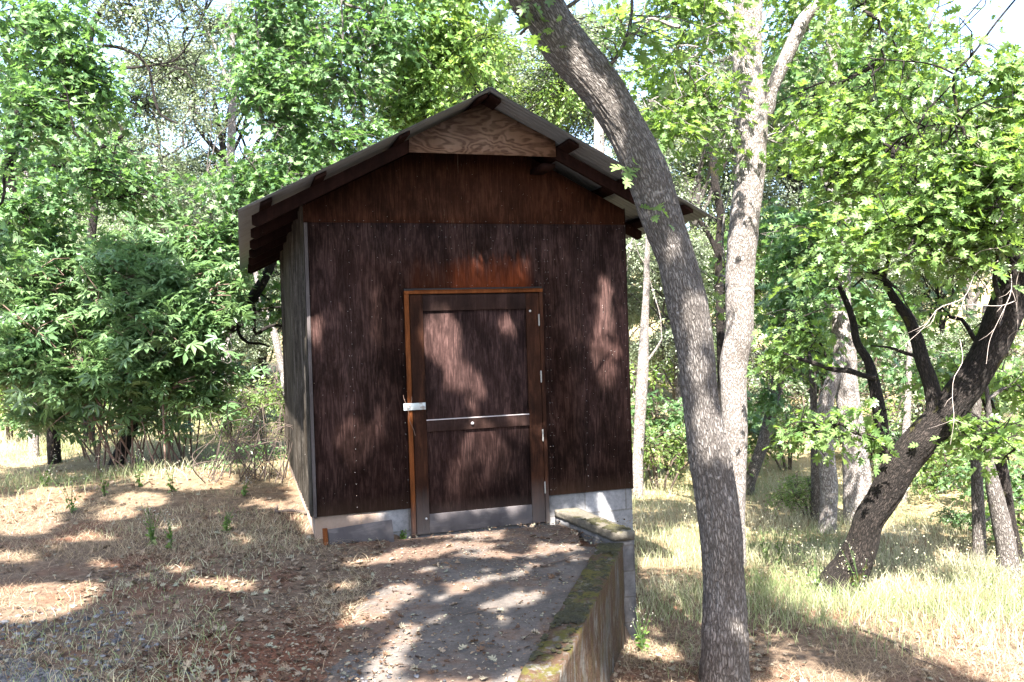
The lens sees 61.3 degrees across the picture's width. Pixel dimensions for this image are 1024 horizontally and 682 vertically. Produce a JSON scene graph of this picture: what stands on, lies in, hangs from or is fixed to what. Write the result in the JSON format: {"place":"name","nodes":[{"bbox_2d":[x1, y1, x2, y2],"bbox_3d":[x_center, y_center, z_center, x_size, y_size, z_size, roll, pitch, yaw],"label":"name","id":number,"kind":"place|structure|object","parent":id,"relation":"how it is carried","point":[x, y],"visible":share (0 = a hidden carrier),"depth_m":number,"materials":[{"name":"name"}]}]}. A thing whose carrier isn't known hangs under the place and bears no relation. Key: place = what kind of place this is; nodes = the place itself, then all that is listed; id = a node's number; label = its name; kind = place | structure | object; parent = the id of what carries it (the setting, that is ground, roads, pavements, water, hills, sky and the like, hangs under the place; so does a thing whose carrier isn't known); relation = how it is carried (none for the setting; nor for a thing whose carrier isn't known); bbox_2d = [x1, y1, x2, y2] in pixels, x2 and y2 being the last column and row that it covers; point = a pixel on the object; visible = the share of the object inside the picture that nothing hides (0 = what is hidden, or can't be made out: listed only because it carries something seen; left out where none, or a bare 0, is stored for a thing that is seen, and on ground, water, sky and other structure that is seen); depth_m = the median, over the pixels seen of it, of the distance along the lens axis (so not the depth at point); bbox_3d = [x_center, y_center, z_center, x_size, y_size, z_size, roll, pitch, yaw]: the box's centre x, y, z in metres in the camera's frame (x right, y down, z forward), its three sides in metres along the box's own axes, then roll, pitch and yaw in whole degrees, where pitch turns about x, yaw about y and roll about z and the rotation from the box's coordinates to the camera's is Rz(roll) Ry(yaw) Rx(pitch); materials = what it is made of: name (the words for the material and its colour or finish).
{"place":"outdoors","nodes":[
{"label":"outdoors","id":0,"kind":"place"},
{"bbox_2d":[0,604,445,681],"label":"gravel","id":1,"kind":"structure","parent":0,"point":[114,641],"depth_m":4.75,"materials":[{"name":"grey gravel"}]},
{"bbox_2d":[323,524,594,681],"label":"concrete path","id":2,"kind":"structure","parent":0,"point":[433,607],"depth_m":5.47,"materials":[{"name":"grey concrete"}]},
{"bbox_2d":[322,520,393,544],"bbox_3d":[-1.255,1.608,7.087,0.581,0.216,0.079,-2,1,-26],"label":"concrete block","id":3,"kind":"object","parent":2,"relation":"on","point":[380,530],"visible":0.62,"depth_m":7.08,"materials":[{"name":"grey concrete"}]},
{"bbox_2d":[268,522,652,681],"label":"grit","id":4,"kind":"object","parent":2,"relation":"on","point":[453,585],"visible":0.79,"depth_m":5.99,"materials":[{"name":"grey gravel"}]},
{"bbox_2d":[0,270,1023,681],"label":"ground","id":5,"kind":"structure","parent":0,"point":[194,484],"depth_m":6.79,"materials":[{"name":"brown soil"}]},
{"bbox_2d":[0,370,39,441],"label":"woodland shrub","id":6,"kind":"object","parent":5,"relation":"on","point":[9,434],"visible":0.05,"depth_m":15.92,"materials":[{"name":"green plant"}]},
{"bbox_2d":[24,171,39,457],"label":"white trunk tree","id":7,"kind":"object","parent":5,"relation":"on","point":[33,444],"visible":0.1,"depth_m":13.45,"materials":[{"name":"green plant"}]},
{"bbox_2d":[31,454,65,485],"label":"weed plant","id":8,"kind":"object","parent":5,"relation":"on","point":[47,479],"visible":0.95,"depth_m":10.18,"materials":[{"name":"green plant"}]},
{"bbox_2d":[0,397,111,444],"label":"woodland shrub","id":9,"kind":"object","parent":5,"relation":"on","point":[16,426],"visible":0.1,"depth_m":15.21,"materials":[{"name":"green plant"}]},
{"bbox_2d":[43,470,86,512],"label":"weed plant","id":10,"kind":"object","parent":5,"relation":"on","point":[71,503],"visible":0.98,"depth_m":8.53,"materials":[{"name":"green plant"}]},
{"bbox_2d":[0,55,155,406],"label":"woodland oak","id":11,"kind":"object","parent":5,"relation":"on","point":[1,103],"visible":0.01,"depth_m":23.78,"materials":[{"name":"green plant"}]},
{"bbox_2d":[0,91,155,247],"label":"live oak","id":12,"kind":"object","parent":5,"relation":"on","point":[101,127],"visible":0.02,"depth_m":28.15,"materials":[{"name":"green plant"}]},
{"bbox_2d":[0,0,197,463],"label":"leaf maple","id":13,"kind":"object","parent":5,"relation":"on","point":[36,25],"visible":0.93,"depth_m":9.46,"materials":[{"name":"green plant"}]},
{"bbox_2d":[94,458,120,495],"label":"weed plant","id":14,"kind":"object","parent":5,"relation":"on","point":[103,489],"visible":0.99,"depth_m":9.29,"materials":[{"name":"green plant"}]},
{"bbox_2d":[36,186,180,362],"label":"live oak","id":15,"kind":"object","parent":5,"relation":"on","point":[80,217],"visible":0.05,"depth_m":20.27,"materials":[{"name":"green plant"}]},
{"bbox_2d":[0,210,270,470],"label":"leafy bush","id":16,"kind":"object","parent":5,"relation":"on","point":[156,340],"visible":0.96,"depth_m":11.17,"materials":[{"name":"green plant"}]},
{"bbox_2d":[127,449,143,486],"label":"weed plant","id":17,"kind":"object","parent":5,"relation":"on","point":[138,476],"visible":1,"depth_m":9.54,"materials":[{"name":"green plant"}]},
{"bbox_2d":[138,497,160,545],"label":"weed plant","id":18,"kind":"object","parent":5,"relation":"on","point":[151,533],"visible":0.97,"depth_m":7.05,"materials":[{"name":"green plant"}]},
{"bbox_2d":[53,0,246,445],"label":"hanging oak","id":19,"kind":"object","parent":5,"relation":"on","point":[137,17],"visible":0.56,"depth_m":15.51,"materials":[{"name":"green plant"}]},
{"bbox_2d":[98,142,218,226],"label":"live oak","id":20,"kind":"object","parent":5,"relation":"on","point":[193,153],"visible":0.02,"depth_m":31.07,"materials":[{"name":"green plant"}]},
{"bbox_2d":[80,85,243,240],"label":"grey sapling tree","id":21,"kind":"object","parent":5,"relation":"on","point":[163,159],"visible":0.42,"depth_m":18.11,"materials":[{"name":"green plant"}]},
{"bbox_2d":[160,511,174,548],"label":"weed plant","id":22,"kind":"object","parent":5,"relation":"on","point":[170,535],"visible":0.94,"depth_m":6.93,"materials":[{"name":"green plant"}]},
{"bbox_2d":[98,171,279,410],"bbox_3d":[-7.300,-0.952,20.516,4.462,6.058,4.246,-2,1,-10],"label":"woodland oak","id":23,"kind":"object","parent":5,"relation":"on","point":[243,275],"visible":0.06,"depth_m":19.62,"materials":[{"name":"green plant"}]},
{"bbox_2d":[147,154,249,284],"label":"live oak","id":24,"kind":"object","parent":5,"relation":"on","point":[191,181],"depth_m":26.86,"materials":[{"name":"green plant"}]},
{"bbox_2d":[108,167,289,464],"bbox_3d":[-4.434,-0.342,12.988,2.895,4.503,1.619,-2,1,0],"label":"bent dark tree","id":25,"kind":"object","parent":5,"relation":"on","point":[262,285],"visible":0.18,"depth_m":12.62,"materials":[{"name":"green plant"}]},
{"bbox_2d":[159,383,272,437],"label":"woodland shrub","id":26,"kind":"object","parent":5,"relation":"on","point":[238,399],"visible":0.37,"depth_m":15.04,"materials":[{"name":"green plant"}]},
{"bbox_2d":[193,0,240,429],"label":"bleached tree","id":27,"kind":"object","parent":5,"relation":"on","point":[231,129],"visible":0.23,"depth_m":16.90,"materials":[{"name":"white plant"}]},
{"bbox_2d":[168,360,281,431],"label":"woodland shrub","id":28,"kind":"object","parent":5,"relation":"on","point":[276,378],"visible":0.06,"depth_m":16.84,"materials":[{"name":"green plant"}]},
{"bbox_2d":[222,508,233,532],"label":"weed plant","id":29,"kind":"object","parent":5,"relation":"on","point":[226,522],"visible":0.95,"depth_m":7.43,"materials":[{"name":"green plant"}]},
{"bbox_2d":[178,181,282,419],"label":"live oak","id":30,"kind":"object","parent":5,"relation":"on","point":[264,351],"visible":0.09,"depth_m":18.73,"materials":[{"name":"green plant"}]},
{"bbox_2d":[99,0,363,380],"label":"live oak","id":31,"kind":"object","parent":5,"relation":"on","point":[140,74],"visible":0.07,"depth_m":26.18,"materials":[{"name":"green plant"}]},
{"bbox_2d":[180,401,292,483],"bbox_3d":[-3.275,1.246,10.176,1.438,1.129,2.307,-2,1,-15],"label":"bramble","id":32,"kind":"object","parent":5,"relation":"on","point":[254,468],"visible":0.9,"depth_m":9.95,"materials":[{"name":"green plant"}]},
{"bbox_2d":[215,365,283,416],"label":"woodland shrub","id":33,"kind":"object","parent":5,"relation":"on","point":[249,384],"visible":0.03,"depth_m":19.54,"materials":[{"name":"green plant"}]},
{"bbox_2d":[232,408,283,440],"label":"woodland shrub","id":34,"kind":"object","parent":5,"relation":"on","point":[265,422],"visible":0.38,"depth_m":14.23,"materials":[{"name":"green plant"}]},
{"bbox_2d":[243,370,285,434],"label":"woodland shrub","id":35,"kind":"object","parent":5,"relation":"on","point":[271,395],"visible":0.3,"depth_m":15.90,"materials":[{"name":"green plant"}]},
{"bbox_2d":[191,108,338,300],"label":"woodland oak","id":36,"kind":"object","parent":5,"relation":"on","point":[259,147],"depth_m":24.64,"materials":[{"name":"green plant"}]},
{"bbox_2d":[253,271,284,403],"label":"leaning white tree","id":37,"kind":"object","parent":5,"relation":"on","point":[277,346],"visible":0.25,"depth_m":15.45,"materials":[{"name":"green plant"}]},
{"bbox_2d":[169,0,511,280],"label":"broadleaf maple","id":38,"kind":"object","parent":5,"relation":"on","point":[269,91],"visible":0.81,"depth_m":12.06,"materials":[{"name":"green plant"}]},
{"bbox_2d":[324,4,542,161],"bbox_3d":[-3.123,-4.911,29.549,10.410,13.949,8.456,-2,1,-8],"label":"live oak","id":39,"kind":"object","parent":5,"relation":"on","point":[382,97],"visible":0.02,"depth_m":29.26,"materials":[{"name":"green plant"}]},
{"bbox_2d":[358,0,517,142],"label":"yellow green maple","id":40,"kind":"object","parent":5,"relation":"on","point":[452,59],"visible":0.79,"depth_m":13.13,"materials":[{"name":"green plant"}]},
{"bbox_2d":[238,87,710,538],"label":"shed","id":41,"kind":"structure","parent":5,"relation":"on","point":[454,313],"depth_m":7.53,"materials":[{"name":"brown wood"}]},
{"bbox_2d":[403,293,545,534],"bbox_3d":[-0.328,0.617,7.563,1.259,2.057,0.103,-2,1,-17],"label":"door","id":42,"kind":"structure","parent":41,"relation":"in","point":[476,405],"depth_m":7.58,"materials":[{"name":"brown wood"}]},
{"bbox_2d":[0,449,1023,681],"bbox_3d":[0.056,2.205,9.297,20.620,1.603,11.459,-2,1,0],"label":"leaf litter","id":43,"kind":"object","parent":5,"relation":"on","point":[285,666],"visible":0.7,"depth_m":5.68,"materials":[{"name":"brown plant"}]},
{"bbox_2d":[5,407,1023,619],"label":"seed heads","id":44,"kind":"object","parent":5,"relation":"on","point":[770,533],"visible":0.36,"depth_m":9.02,"materials":[{"name":"beige plant"}]},
{"bbox_2d":[416,13,624,130],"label":"woodland oak","id":45,"kind":"object","parent":5,"relation":"on","point":[566,99],"visible":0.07,"depth_m":26.16,"materials":[{"name":"green plant"}]},
{"bbox_2d":[393,0,647,139],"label":"live oak","id":46,"kind":"object","parent":5,"relation":"on","point":[591,31],"visible":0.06,"depth_m":27.91,"materials":[{"name":"green plant"}]},
{"bbox_2d":[517,542,625,681],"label":"retaining wall","id":47,"kind":"structure","parent":5,"relation":"on","point":[583,639],"depth_m":5.33,"materials":[{"name":"concrete"}]},
{"bbox_2d":[508,40,642,285],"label":"live oak","id":48,"kind":"object","parent":5,"relation":"on","point":[577,132],"visible":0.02,"depth_m":31.85,"materials":[{"name":"green plant"}]},
{"bbox_2d":[554,507,636,640],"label":"side wall","id":49,"kind":"structure","parent":5,"relation":"on","point":[592,526],"depth_m":6.85,"materials":[{"name":"grey concrete"}]},
{"bbox_2d":[594,117,604,153],"bbox_3d":[2.208,-1.849,21.989,0.493,8.423,0.379,-2,1,0],"label":"snag","id":50,"kind":"object","parent":5,"relation":"on","point":[599,145],"visible":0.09,"depth_m":21.84,"materials":[{"name":"white plant"}]},
{"bbox_2d":[489,0,750,681],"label":"leaning oak","id":51,"kind":"object","parent":5,"relation":"on","point":[578,61],"visible":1,"depth_m":5.65,"materials":[{"name":"leaf"},{"name":"dark bark"}]},
{"bbox_2d":[631,602,655,651],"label":"weed plant","id":52,"kind":"object","parent":5,"relation":"on","point":[641,640],"visible":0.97,"depth_m":6.44,"materials":[{"name":"green plant"}]},
{"bbox_2d":[626,234,661,497],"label":"slender pale tree","id":53,"kind":"object","parent":5,"relation":"on","point":[644,357],"visible":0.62,"depth_m":14.35,"materials":[{"name":"grey plant"}]},
{"bbox_2d":[626,239,668,379],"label":"woodland oak","id":54,"kind":"object","parent":5,"relation":"on","point":[640,320],"depth_m":30.13,"materials":[{"name":"green plant"}]},
{"bbox_2d":[629,324,674,399],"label":"woodland shrub","id":55,"kind":"object","parent":5,"relation":"on","point":[653,374],"visible":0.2,"depth_m":24.16,"materials":[{"name":"green plant"}]},
{"bbox_2d":[626,230,726,410],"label":"live oak","id":56,"kind":"object","parent":5,"relation":"on","point":[633,261],"visible":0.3,"depth_m":19.75,"materials":[{"name":"green plant"}]},
{"bbox_2d":[631,416,753,491],"bbox_3d":[2.669,1.982,15.158,2.012,1.459,3.023,-2,1,-37],"label":"woodland shrub","id":57,"kind":"object","parent":5,"relation":"on","point":[651,455],"visible":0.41,"depth_m":15.02,"materials":[{"name":"green plant"}]},
{"bbox_2d":[632,25,770,408],"bbox_3d":[3.522,-1.413,16.148,2.786,8.700,2.278,-2,1,0],"label":"dark forked oak","id":58,"kind":"object","parent":5,"relation":"on","point":[719,327],"visible":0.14,"depth_m":15.94,"materials":[{"name":"green plant"}]},
{"bbox_2d":[631,387,776,471],"bbox_3d":[3.406,1.781,16.801,3.354,1.979,2.982,-2,1,0],"label":"woodland shrub","id":59,"kind":"object","parent":5,"relation":"on","point":[675,418],"visible":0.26,"depth_m":16.07,"materials":[{"name":"green plant"}]},
{"bbox_2d":[593,44,815,400],"bbox_3d":[4.625,-2.778,24.275,6.393,10.545,7.869,-2,1,-26],"label":"live oak","id":60,"kind":"object","parent":5,"relation":"on","point":[698,197],"visible":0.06,"depth_m":23.60,"materials":[{"name":"green plant"}]},
{"bbox_2d":[655,133,766,322],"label":"woodland oak","id":61,"kind":"object","parent":5,"relation":"on","point":[691,175],"visible":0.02,"depth_m":29.48,"materials":[{"name":"green plant"}]},
{"bbox_2d":[630,369,809,439],"bbox_3d":[4.191,1.629,19.391,4.632,2.036,4.080,-2,1,0],"label":"woodland shrub","id":62,"kind":"object","parent":5,"relation":"on","point":[790,389],"visible":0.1,"depth_m":18.52,"materials":[{"name":"green plant"}]},
{"bbox_2d":[581,0,871,565],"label":"oak tree","id":63,"kind":"object","parent":5,"relation":"on","point":[751,113],"visible":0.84,"depth_m":9.49,"materials":[{"name":"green plant"}]},
{"bbox_2d":[689,204,777,368],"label":"woodland oak","id":64,"kind":"object","parent":5,"relation":"on","point":[756,299],"visible":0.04,"depth_m":22.77,"materials":[{"name":"green plant"}]},
{"bbox_2d":[716,363,826,410],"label":"woodland shrub","id":65,"kind":"object","parent":5,"relation":"on","point":[788,383],"visible":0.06,"depth_m":21.84,"materials":[{"name":"green plant"}]},
{"bbox_2d":[718,197,832,494],"bbox_3d":[4.592,0.170,14.445,1.948,5.119,1.959,-2,1,-37],"label":"leaning young oak","id":66,"kind":"object","parent":5,"relation":"on","point":[773,404],"visible":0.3,"depth_m":14.42,"materials":[{"name":"green plant"}]},
{"bbox_2d":[747,403,809,473],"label":"woodland shrub","id":67,"kind":"object","parent":5,"relation":"on","point":[785,417],"visible":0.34,"depth_m":16.60,"materials":[{"name":"green plant"}]},
{"bbox_2d":[765,471,811,515],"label":"woodland shrub","id":68,"kind":"object","parent":5,"relation":"on","point":[794,488],"visible":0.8,"depth_m":12.82,"materials":[{"name":"green plant"}]},
{"bbox_2d":[756,223,832,520],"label":"young oak","id":69,"kind":"object","parent":5,"relation":"on","point":[815,476],"visible":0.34,"depth_m":12.55,"materials":[{"name":"green plant"}]},
{"bbox_2d":[686,43,914,347],"bbox_3d":[9.013,-3.621,26.552,7.709,11.764,7.964,-2,1,23],"label":"live oak","id":70,"kind":"object","parent":5,"relation":"on","point":[793,187],"visible":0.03,"depth_m":25.43,"materials":[{"name":"green plant"}]},
{"bbox_2d":[792,539,821,595],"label":"weed plant","id":71,"kind":"object","parent":5,"relation":"on","point":[818,580],"visible":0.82,"depth_m":8.39,"materials":[{"name":"green plant"}]},
{"bbox_2d":[747,358,868,432],"bbox_3d":[6.923,1.412,21.434,3.870,2.283,3.441,-1,1,30],"label":"woodland shrub","id":72,"kind":"object","parent":5,"relation":"on","point":[793,379],"visible":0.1,"depth_m":21.61,"materials":[{"name":"green plant"}]},
{"bbox_2d":[748,212,894,399],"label":"live oak","id":73,"kind":"object","parent":5,"relation":"on","point":[761,349],"visible":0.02,"depth_m":21.99,"materials":[{"name":"green plant"}]},
{"bbox_2d":[761,151,887,370],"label":"live oak","id":74,"kind":"object","parent":5,"relation":"on","point":[786,192],"visible":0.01,"depth_m":29.01,"materials":[{"name":"green plant"}]},
{"bbox_2d":[816,347,846,533],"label":"pale oak","id":75,"kind":"object","parent":5,"relation":"on","point":[828,485],"visible":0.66,"depth_m":11.81,"materials":[{"name":"grey plant"}]},
{"bbox_2d":[837,544,866,596],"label":"weed plant","id":76,"kind":"object","parent":5,"relation":"on","point":[855,570],"visible":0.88,"depth_m":8.30,"materials":[{"name":"green plant"}]},
{"bbox_2d":[791,351,913,415],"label":"woodland shrub","id":77,"kind":"object","parent":5,"relation":"on","point":[876,365],"visible":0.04,"depth_m":24.97,"materials":[{"name":"green plant"}]},
{"bbox_2d":[789,387,925,460],"bbox_3d":[7.680,1.743,18.363,4.014,1.765,3.536,-1,1,41],"label":"woodland shrub","id":78,"kind":"object","parent":5,"relation":"on","point":[917,406],"visible":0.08,"depth_m":17.09,"materials":[{"name":"green plant"}]},
{"bbox_2d":[757,9,968,384],"bbox_3d":[10.591,-3.792,27.933,7.859,11.992,8.119,-2,1,-3],"label":"live oak","id":79,"kind":"object","parent":5,"relation":"on","point":[874,40],"depth_m":25.80,"materials":[{"name":"green plant"}]},
{"bbox_2d":[754,0,984,524],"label":"white barked oak","id":80,"kind":"object","parent":5,"relation":"on","point":[857,481],"visible":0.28,"depth_m":12.21,"materials":[{"name":"green plant"}]},
{"bbox_2d":[745,0,1023,596],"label":"dark oak","id":81,"kind":"object","parent":5,"relation":"on","point":[966,217],"depth_m":8.14,"materials":[{"name":"green plant"}]},
{"bbox_2d":[900,115,1023,443],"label":"dead branch","id":82,"kind":"object","parent":81,"relation":"attached to","point":[969,288],"visible":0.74,"depth_m":7.30,"materials":[{"name":"grey wood"}]},
{"bbox_2d":[853,621,943,669],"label":"fallen twig","id":83,"kind":"object","parent":5,"relation":"on","point":[906,649],"visible":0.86,"depth_m":6.46,"materials":[{"name":"brown wood"}]},
{"bbox_2d":[833,393,984,470],"bbox_3d":[7.822,1.759,16.906,2.415,1.750,3.628,-2,1,-21],"label":"woodland shrub","id":84,"kind":"object","parent":5,"relation":"on","point":[895,417],"visible":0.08,"depth_m":17.02,"materials":[{"name":"green plant"}]},
{"bbox_2d":[857,334,967,501],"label":"distant pale tree","id":85,"kind":"object","parent":5,"relation":"on","point":[906,379],"visible":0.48,"depth_m":14.41,"materials":[{"name":"green plant"}]},
{"bbox_2d":[866,423,968,488],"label":"woodland shrub","id":86,"kind":"object","parent":5,"relation":"on","point":[894,435],"visible":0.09,"depth_m":15.68,"materials":[{"name":"green plant"}]},
{"bbox_2d":[868,432,970,485],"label":"woodland shrub","id":87,"kind":"object","parent":5,"relation":"on","point":[872,466],"visible":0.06,"depth_m":15.41,"materials":[{"name":"green plant"}]},
{"bbox_2d":[856,310,1016,395],"bbox_3d":[12.230,0.604,26.521,4.588,3.044,5.160,-2,1,4],"label":"woodland shrub","id":88,"kind":"object","parent":5,"relation":"on","point":[892,360],"visible":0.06,"depth_m":26.57,"materials":[{"name":"green plant"}]},
{"bbox_2d":[859,363,1023,428],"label":"woodland shrub","id":89,"kind":"object","parent":5,"relation":"on","point":[893,394],"visible":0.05,"depth_m":20.72,"materials":[{"name":"green plant"}]},
{"bbox_2d":[865,206,1023,403],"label":"live oak","id":90,"kind":"object","parent":5,"relation":"on","point":[943,333],"visible":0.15,"depth_m":19.43,"materials":[{"name":"green plant"}]},
{"bbox_2d":[874,94,1023,323],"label":"live oak","id":91,"kind":"object","parent":5,"relation":"on","point":[973,300],"visible":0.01,"depth_m":27.23,"materials":[{"name":"green plant"}]},
{"bbox_2d":[883,356,1023,420],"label":"woodland shrub","id":92,"kind":"object","parent":5,"relation":"on","point":[913,372],"visible":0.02,"depth_m":21.00,"materials":[{"name":"green plant"}]},
{"bbox_2d":[931,503,990,532],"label":"woodland shrub","id":93,"kind":"object","parent":5,"relation":"on","point":[955,518],"visible":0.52,"depth_m":11.39,"materials":[{"name":"green plant"}]},
{"bbox_2d":[901,349,1023,578],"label":"twin stem oak","id":94,"kind":"object","parent":5,"relation":"on","point":[1001,523],"visible":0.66,"depth_m":9.20,"materials":[{"name":"grey plant"}]},
{"bbox_2d":[907,409,1023,508],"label":"woodland shrub","id":95,"kind":"object","parent":5,"relation":"on","point":[938,463],"visible":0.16,"depth_m":13.68,"materials":[{"name":"green plant"}]},
{"bbox_2d":[912,304,1023,562],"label":"narrow oak","id":96,"kind":"object","parent":5,"relation":"on","point":[979,515],"visible":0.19,"depth_m":10.18,"materials":[{"name":"grey plant"}]},
{"bbox_2d":[934,328,1023,371],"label":"woodland shrub","id":97,"kind":"object","parent":5,"relation":"on","point":[1019,353],"visible":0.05,"depth_m":22.20,"materials":[{"name":"green plant"}]},
{"bbox_2d":[938,457,1023,524],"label":"woodland shrub","id":98,"kind":"object","parent":5,"relation":"on","point":[1016,489],"visible":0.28,"depth_m":12.16,"materials":[{"name":"green plant"}]},
{"bbox_2d":[0,368,1023,673],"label":"tall grass","id":99,"kind":"structure","parent":0,"point":[998,602],"depth_m":9.21,"materials":[{"name":"beige plant"}]},
{"bbox_2d":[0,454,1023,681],"bbox_3d":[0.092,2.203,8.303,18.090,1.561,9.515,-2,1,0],"label":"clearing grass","id":100,"kind":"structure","parent":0,"point":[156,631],"depth_m":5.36,"materials":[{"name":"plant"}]},
{"bbox_2d":[0,0,1023,229],"label":"sky","id":101,"kind":"structure","parent":0,"point":[1012,23],"materials":[{"name":"white"}]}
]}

